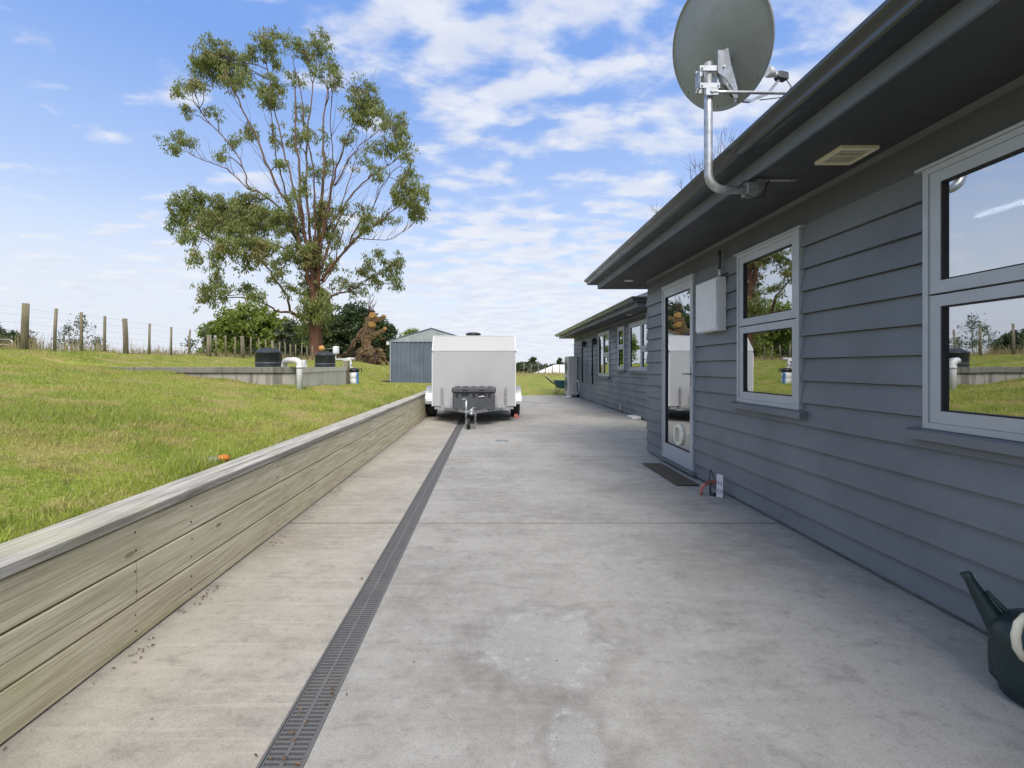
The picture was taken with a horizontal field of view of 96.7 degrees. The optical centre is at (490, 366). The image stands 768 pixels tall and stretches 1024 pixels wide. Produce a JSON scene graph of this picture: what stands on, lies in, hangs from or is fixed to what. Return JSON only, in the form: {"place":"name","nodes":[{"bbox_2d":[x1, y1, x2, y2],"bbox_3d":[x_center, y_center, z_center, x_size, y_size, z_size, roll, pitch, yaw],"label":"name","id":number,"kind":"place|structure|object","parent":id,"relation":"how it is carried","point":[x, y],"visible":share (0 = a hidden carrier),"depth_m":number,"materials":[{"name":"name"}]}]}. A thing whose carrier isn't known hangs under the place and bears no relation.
{"place":"outdoors","nodes":[
{"label":"outdoors","id":0,"kind":"place"},
{"bbox_2d":[0,347,565,543],"bbox_3d":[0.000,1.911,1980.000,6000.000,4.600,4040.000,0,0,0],"label":"ground","id":1,"kind":"structure","parent":0,"point":[538,385],"depth_m":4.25,"materials":[{"name":"green plant"}]},
{"bbox_2d":[0,330,19,345],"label":"dark bush","id":2,"kind":"object","parent":1,"relation":"on","point":[9,334],"visible":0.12,"depth_m":41.37,"materials":[{"name":"green plant"}]},
{"bbox_2d":[0,332,37,348],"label":"dark bush","id":3,"kind":"object","parent":1,"relation":"on","point":[15,338],"visible":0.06,"depth_m":41.23,"materials":[{"name":"green plant"}]},
{"bbox_2d":[15,331,37,348],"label":"sapling","id":4,"kind":"object","parent":1,"relation":"on","point":[30,337],"visible":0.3,"depth_m":24.04,"materials":[{"name":"green plant"}]},
{"bbox_2d":[51,326,73,349],"bbox_3d":[-26.166,-1.663,27.791,1.206,1.971,1.340,0,0,0],"label":"sapling","id":5,"kind":"object","parent":1,"relation":"on","point":[63,338],"visible":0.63,"depth_m":27.92,"materials":[{"name":"green plant"}]},
{"bbox_2d":[60,322,85,346],"bbox_3d":[-26.589,-1.793,29.073,1.267,2.147,1.333,0,0,41],"label":"sapling","id":6,"kind":"object","parent":1,"relation":"on","point":[71,337],"visible":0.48,"depth_m":28.91,"materials":[{"name":"green plant"}]},
{"bbox_2d":[60,314,106,349],"bbox_3d":[-25.024,-2.033,28.013,1.589,2.707,2.158,0,0,12],"label":"sapling","id":7,"kind":"object","parent":1,"relation":"on","point":[78,324],"visible":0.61,"depth_m":27.89,"materials":[{"name":"green plant"}]},
{"bbox_2d":[84,334,106,348],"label":"sapling","id":8,"kind":"object","parent":1,"relation":"on","point":[97,339],"visible":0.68,"depth_m":27.98,"materials":[{"name":"green plant"}]},
{"bbox_2d":[0,303,312,359],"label":"wire fence","id":9,"kind":"object","parent":1,"relation":"on","point":[24,335],"visible":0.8,"depth_m":10.30,"materials":[{"name":"brown wood"}]},
{"bbox_2d":[180,335,201,354],"bbox_3d":[-15.829,-0.963,24.070,1.028,1.441,0.998,0,0,0],"label":"sapling","id":10,"kind":"object","parent":1,"relation":"on","point":[192,341],"visible":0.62,"depth_m":24.01,"materials":[{"name":"green plant"}]},
{"bbox_2d":[194,326,214,353],"bbox_3d":[-25.146,-2.173,40.073,1.772,3.041,2.111,0,0,-21],"label":"sapling","id":11,"kind":"object","parent":1,"relation":"on","point":[204,348],"visible":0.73,"depth_m":39.95,"materials":[{"name":"green plant"}]},
{"bbox_2d":[194,320,228,355],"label":"leafy tree","id":12,"kind":"object","parent":1,"relation":"on","point":[212,332],"visible":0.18,"depth_m":45.89,"materials":[{"name":"green plant"}]},
{"bbox_2d":[0,390,427,744],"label":"retaining wall","id":13,"kind":"structure","parent":1,"relation":"on","point":[84,596],"depth_m":2.02,"materials":[{"name":"brown wood"}]},
{"bbox_2d":[208,454,229,462],"bbox_3d":[-1.816,0.633,3.022,0.091,0.089,0.150,0,0,41],"label":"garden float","id":14,"kind":"object","parent":1,"relation":"on","point":[227,457],"visible":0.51,"depth_m":3.02,"materials":[{"name":"orange plastic"}]},
{"bbox_2d":[111,361,349,385],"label":"tank retaining wall","id":15,"kind":"structure","parent":1,"relation":"on","point":[270,376],"depth_m":7.70,"materials":[{"name":"concrete"}]},
{"bbox_2d":[301,360,306,366],"bbox_3d":[-3.640,-0.043,8.900,0.142,0.178,0.100,0,0,0],"label":"junction box","id":16,"kind":"object","parent":15,"relation":"attached to","point":[304,362],"visible":0.5,"depth_m":8.85,"materials":[{"name":"white plastic"}]},
{"bbox_2d":[228,347,256,356],"bbox_3d":[-19.598,-0.617,36.073,3.503,1.860,1.822,0,0,0],"label":"hedge shrub","id":17,"kind":"object","parent":1,"relation":"on","point":[247,351],"visible":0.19,"depth_m":35.80,"materials":[{"name":"green plant"}]},
{"bbox_2d":[211,300,278,355],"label":"leafy tree","id":18,"kind":"object","parent":1,"relation":"on","point":[235,321],"visible":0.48,"depth_m":44.49,"materials":[{"name":"green plant"}]},
{"bbox_2d":[254,348,282,366],"bbox_3d":[-4.099,-0.114,8.400,0.472,0.468,0.472,0,0,0],"label":"water tank","id":19,"kind":"object","parent":1,"relation":"on","point":[268,357],"visible":0.81,"depth_m":8.21,"materials":[{"name":"plastic"}]},
{"bbox_2d":[250,309,291,351],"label":"leafy tree","id":20,"kind":"object","parent":1,"relation":"on","point":[272,323],"visible":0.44,"depth_m":43.90,"materials":[{"name":"green plant"}]},
{"bbox_2d":[274,319,299,356],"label":"leafy tree","id":21,"kind":"object","parent":1,"relation":"on","point":[288,326],"visible":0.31,"depth_m":43.26,"materials":[{"name":"green plant"}]},
{"bbox_2d":[153,25,430,358],"bbox_3d":[-11.162,-10.417,24.574,16.487,20.348,8.815,0,0,0],"label":"gum tree","id":22,"kind":"object","parent":1,"relation":"on","point":[219,64],"visible":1,"depth_m":25.06,"materials":[{"name":"green plant"}]},
{"bbox_2d":[281,357,302,389],"bbox_3d":[-3.394,0.173,7.688,0.163,0.655,0.819,0,0,-44],"label":"drain pipe","id":23,"kind":"object","parent":1,"relation":"on","point":[299,370],"visible":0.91,"depth_m":7.42,"materials":[{"name":"white plastic"}]},
{"bbox_2d":[287,325,309,357],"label":"evergreen tree","id":24,"kind":"object","parent":1,"relation":"on","point":[294,340],"visible":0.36,"depth_m":42.08,"materials":[{"name":"green plant"}]},
{"bbox_2d":[314,351,335,366],"bbox_3d":[-4.006,-0.126,11.000,0.482,0.491,0.482,0,0,0],"label":"water tank","id":25,"kind":"object","parent":1,"relation":"on","point":[324,358],"visible":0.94,"depth_m":10.81,"materials":[{"name":"plastic"}]},
{"bbox_2d":[309,312,351,357],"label":"evergreen tree","id":26,"kind":"object","parent":1,"relation":"on","point":[341,332],"visible":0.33,"depth_m":43.24,"materials":[{"name":"green plant"}]},
{"bbox_2d":[349,368,361,383],"bbox_3d":[-3.742,0.260,12.600,0.368,0.460,0.280,0,0,0],"label":"water pump","id":27,"kind":"object","parent":1,"relation":"on","point":[354,375],"visible":0.85,"depth_m":12.49,"materials":[{"name":"white plastic"}]},
{"bbox_2d":[335,356,354,367],"bbox_3d":[-4.142,-0.118,12.804,0.612,0.372,0.278,0,0,0],"label":"pipe manifold","id":28,"kind":"object","parent":27,"relation":"on","point":[350,359],"visible":0.48,"depth_m":12.69,"materials":[{"name":"white plastic"}]},
{"bbox_2d":[327,346,338,355],"bbox_3d":[-4.403,-0.431,12.758,0.374,0.285,0.175,0,0,36],"label":"pressure tank","id":29,"kind":"object","parent":28,"relation":"on","point":[335,350],"visible":0.97,"depth_m":12.63,"materials":[{"name":"white plastic"}]},
{"bbox_2d":[325,300,392,361],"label":"evergreen tree","id":30,"kind":"object","parent":1,"relation":"on","point":[353,315],"visible":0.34,"depth_m":44.74,"materials":[{"name":"green plant"}]},
{"bbox_2d":[338,293,389,365],"bbox_3d":[-8.107,-2.034,29.650,3.178,5.860,3.131,0,0,-44],"label":"fallen tree","id":31,"kind":"object","parent":1,"relation":"on","point":[367,351],"visible":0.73,"depth_m":29.14,"materials":[{"name":"brown plant"}]},
{"bbox_2d":[374,322,399,361],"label":"evergreen tree","id":32,"kind":"object","parent":1,"relation":"on","point":[390,333],"visible":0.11,"depth_m":47.32,"materials":[{"name":"green plant"}]},
{"bbox_2d":[399,328,418,336],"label":"shelter tree","id":33,"kind":"object","parent":1,"relation":"on","point":[409,331],"visible":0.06,"depth_m":59.08,"materials":[{"name":"green plant"}]},
{"bbox_2d":[381,328,457,382],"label":"garden shed","id":34,"kind":"structure","parent":1,"relation":"on","point":[411,358],"depth_m":19.49,"materials":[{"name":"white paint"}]},
{"bbox_2d":[516,361,526,372],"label":"distant tree","id":35,"kind":"object","parent":1,"relation":"on","point":[518,367],"visible":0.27,"depth_m":118.72,"materials":[{"name":"green plant"}]},
{"bbox_2d":[520,363,539,372],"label":"distant tree","id":36,"kind":"object","parent":1,"relation":"on","point":[528,369],"visible":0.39,"depth_m":115.33,"materials":[{"name":"green plant"}]},
{"bbox_2d":[528,357,536,363],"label":"distant tree","id":37,"kind":"object","parent":1,"relation":"on","point":[533,359],"visible":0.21,"depth_m":129.43,"materials":[{"name":"green plant"}]},
{"bbox_2d":[528,361,544,369],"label":"distant tree","id":38,"kind":"object","parent":1,"relation":"on","point":[541,366],"visible":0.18,"depth_m":117.21,"materials":[{"name":"green plant"}]},
{"bbox_2d":[523,362,559,372],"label":"distant fence","id":39,"kind":"object","parent":1,"relation":"on","point":[538,367],"visible":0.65,"depth_m":43.99,"materials":[{"name":"brown wood"}]},
{"bbox_2d":[536,365,564,372],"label":"house","id":40,"kind":"structure","parent":1,"relation":"on","point":[556,368],"depth_m":72.23,"materials":[{"name":"white paint"}]},
{"bbox_2d":[544,376,564,394],"bbox_3d":[2.980,0.805,19.500,1.320,0.795,0.600,0,0,0],"label":"wheelbarrow","id":41,"kind":"object","parent":1,"relation":"on","point":[559,384],"visible":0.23,"depth_m":19.27,"materials":[{"name":"metal"}]},
{"bbox_2d":[556,357,562,364],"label":"distant tree","id":42,"kind":"object","parent":1,"relation":"on","point":[559,360],"visible":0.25,"depth_m":139.41,"materials":[{"name":"green plant"}]},
{"bbox_2d":[648,125,740,212],"bbox_3d":[7.775,-3.893,17.097,3.846,10.199,1.146,0,0,0],"label":"bare tree","id":43,"kind":"object","parent":1,"relation":"on","point":[702,164],"visible":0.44,"depth_m":17.00,"materials":[{"name":"brown plant"}]},
{"bbox_2d":[555,0,1023,633],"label":"house","id":44,"kind":"structure","parent":1,"relation":"on","point":[849,382],"depth_m":2.52,"materials":[{"name":"paint"}]},
{"bbox_2d":[573,380,579,397],"bbox_3d":[3.332,0.852,17.735,0.244,0.692,0.438,0,0,0],"label":"pipework","id":45,"kind":"object","parent":44,"relation":"attached to","point":[577,394],"visible":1,"depth_m":17.60,"materials":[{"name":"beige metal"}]},
{"bbox_2d":[581,341,585,381],"bbox_3d":[3.366,-0.190,16.500,0.183,1.480,0.170,0,0,0],"label":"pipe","id":46,"kind":"object","parent":44,"relation":"hanging from","point":[583,343],"visible":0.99,"depth_m":16.47,"materials":[{"name":"black plastic"}]},
{"bbox_2d":[591,338,595,383],"bbox_3d":[3.366,-0.185,14.850,0.183,1.490,0.170,0,0,0],"label":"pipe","id":47,"kind":"object","parent":44,"relation":"hanging from","point":[593,341],"visible":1,"depth_m":14.82,"materials":[{"name":"black plastic"}]},
{"bbox_2d":[596,330,610,378],"bbox_3d":[3.457,-0.355,13.825,0.165,1.399,1.470,0,0,0],"label":"window","id":48,"kind":"structure","parent":44,"relation":"in","point":[603,337],"depth_m":13.75,"materials":[{"name":"clear glass"}]},
{"bbox_2d":[615,326,625,371],"bbox_3d":[3.457,-0.457,11.975,0.165,1.184,0.710,0,0,0],"label":"window","id":49,"kind":"structure","parent":44,"relation":"in","point":[620,330],"depth_m":11.99,"materials":[{"name":"clear glass"}]},
{"bbox_2d":[627,318,649,373],"bbox_3d":[3.457,-0.450,10.435,0.165,1.209,1.750,0,0,0],"label":"window","id":50,"kind":"structure","parent":44,"relation":"in","point":[637,330],"depth_m":10.61,"materials":[{"name":"clear glass"}]},
{"bbox_2d":[658,273,697,475],"bbox_3d":[2.224,0.082,5.360,0.186,2.177,1.000,0,0,0],"label":"door","id":51,"kind":"structure","parent":44,"relation":"in","point":[678,305],"depth_m":5.33,"materials":[{"name":"clear glass"}]},
{"bbox_2d":[696,250,727,333],"bbox_3d":[2.153,-0.720,4.440,0.094,0.760,0.491,0,0,0],"label":"meter box","id":52,"kind":"object","parent":44,"relation":"attached to","point":[710,305],"visible":1,"depth_m":4.33,"materials":[{"name":"white paint"}]},
{"bbox_2d":[672,0,797,198],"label":"satellite dish","id":53,"kind":"object","parent":44,"relation":"attached to","point":[722,51],"visible":0.98,"depth_m":2.91,"materials":[{"name":"metal"}]},
{"bbox_2d":[729,225,808,418],"bbox_3d":[2.224,-0.315,3.628,0.165,1.358,0.936,0,0,0],"label":"window","id":54,"kind":"structure","parent":44,"relation":"in","point":[769,273],"depth_m":3.57,"materials":[{"name":"clear glass"}]},
{"bbox_2d":[815,145,879,164],"bbox_3d":[2.002,-1.191,2.567,0.207,0.018,0.204,0,0,0],"label":"soffit vent","id":55,"kind":"object","parent":44,"relation":"attached to","point":[845,154],"visible":1,"depth_m":2.55,"materials":[{"name":"beige plastic"}]},
{"bbox_2d":[904,121,1023,456],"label":"window","id":56,"kind":"structure","parent":44,"relation":"in","point":[973,196],"depth_m":2.07,"materials":[{"name":"clear glass"}]},
{"bbox_2d":[1,325,564,477],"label":"dry grass","id":57,"kind":"structure","parent":0,"point":[42,347],"depth_m":10.46,"materials":[{"name":"plant"}]},
{"bbox_2d":[0,0,884,364],"label":"sky","id":58,"kind":"structure","parent":0,"point":[547,132],"materials":[{"name":"blue"}]},
{"bbox_2d":[0,395,1023,767],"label":"driveway","id":59,"kind":"structure","parent":0,"point":[578,583],"depth_m":1.97,"materials":[{"name":"concrete"}]},
{"bbox_2d":[256,410,468,767],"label":"channel drain","id":60,"kind":"object","parent":59,"relation":"in","point":[332,666],"visible":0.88,"depth_m":1.92,"materials":[{"name":"plastic"}]},
{"bbox_2d":[425,332,520,428],"bbox_3d":[-0.415,0.188,10.614,2.250,2.021,3.979,0,0,0],"label":"enclosed trailer","id":61,"kind":"object","parent":59,"relation":"on","point":[472,372],"visible":0.98,"depth_m":9.90,"materials":[{"name":"white paint"}]},
{"bbox_2d":[3,423,1020,767],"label":"leaf litter","id":62,"kind":"object","parent":59,"relation":"on","point":[309,689],"visible":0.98,"depth_m":1.81,"materials":[{"name":"brown plant"}]},
{"bbox_2d":[374,456,656,523],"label":"driveway joints","id":63,"kind":"object","parent":59,"relation":"on","point":[518,456],"visible":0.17,"depth_m":6.09,"materials":[{"name":"concrete"}]},
{"bbox_2d":[565,356,577,395],"bbox_3d":[3.230,0.394,18.405,0.381,1.608,0.910,0,0,0],"label":"heat pump","id":64,"kind":"object","parent":59,"relation":"on","point":[571,375],"visible":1,"depth_m":17.95,"materials":[{"name":"beige metal"}]},
{"bbox_2d":[627,415,644,419],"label":"plastic block","id":65,"kind":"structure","parent":59,"relation":"on","point":[633,417],"depth_m":10.40,"materials":[{"name":"white plastic"}]},
{"bbox_2d":[643,463,698,485],"bbox_3d":[1.978,1.191,5.080,0.233,0.014,1.020,0,0,0],"label":"doormat","id":66,"kind":"object","parent":59,"relation":"on","point":[670,475],"visible":1,"depth_m":4.95,"materials":[{"name":"grey fabric"}]},
{"bbox_2d":[699,469,716,496],"bbox_3d":[2.031,1.079,4.245,0.154,0.241,0.081,0,0,0],"label":"gully trap","id":67,"kind":"object","parent":59,"relation":"on","point":[713,482],"visible":0.98,"depth_m":4.25,"materials":[{"name":"red plastic"}]},
{"bbox_2d":[716,474,722,497],"bbox_3d":[2.101,1.093,4.177,0.020,0.209,0.056,0,0,-44],"label":"marker board","id":68,"kind":"object","parent":59,"relation":"on","point":[719,491],"visible":1,"depth_m":4.17,"materials":[{"name":"white plastic"}]},
{"bbox_2d":[959,571,1023,706],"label":"watering can","id":69,"kind":"object","parent":59,"relation":"on","point":[1005,630],"visible":1,"depth_m":1.65,"materials":[{"name":"green plastic"}]}
]}

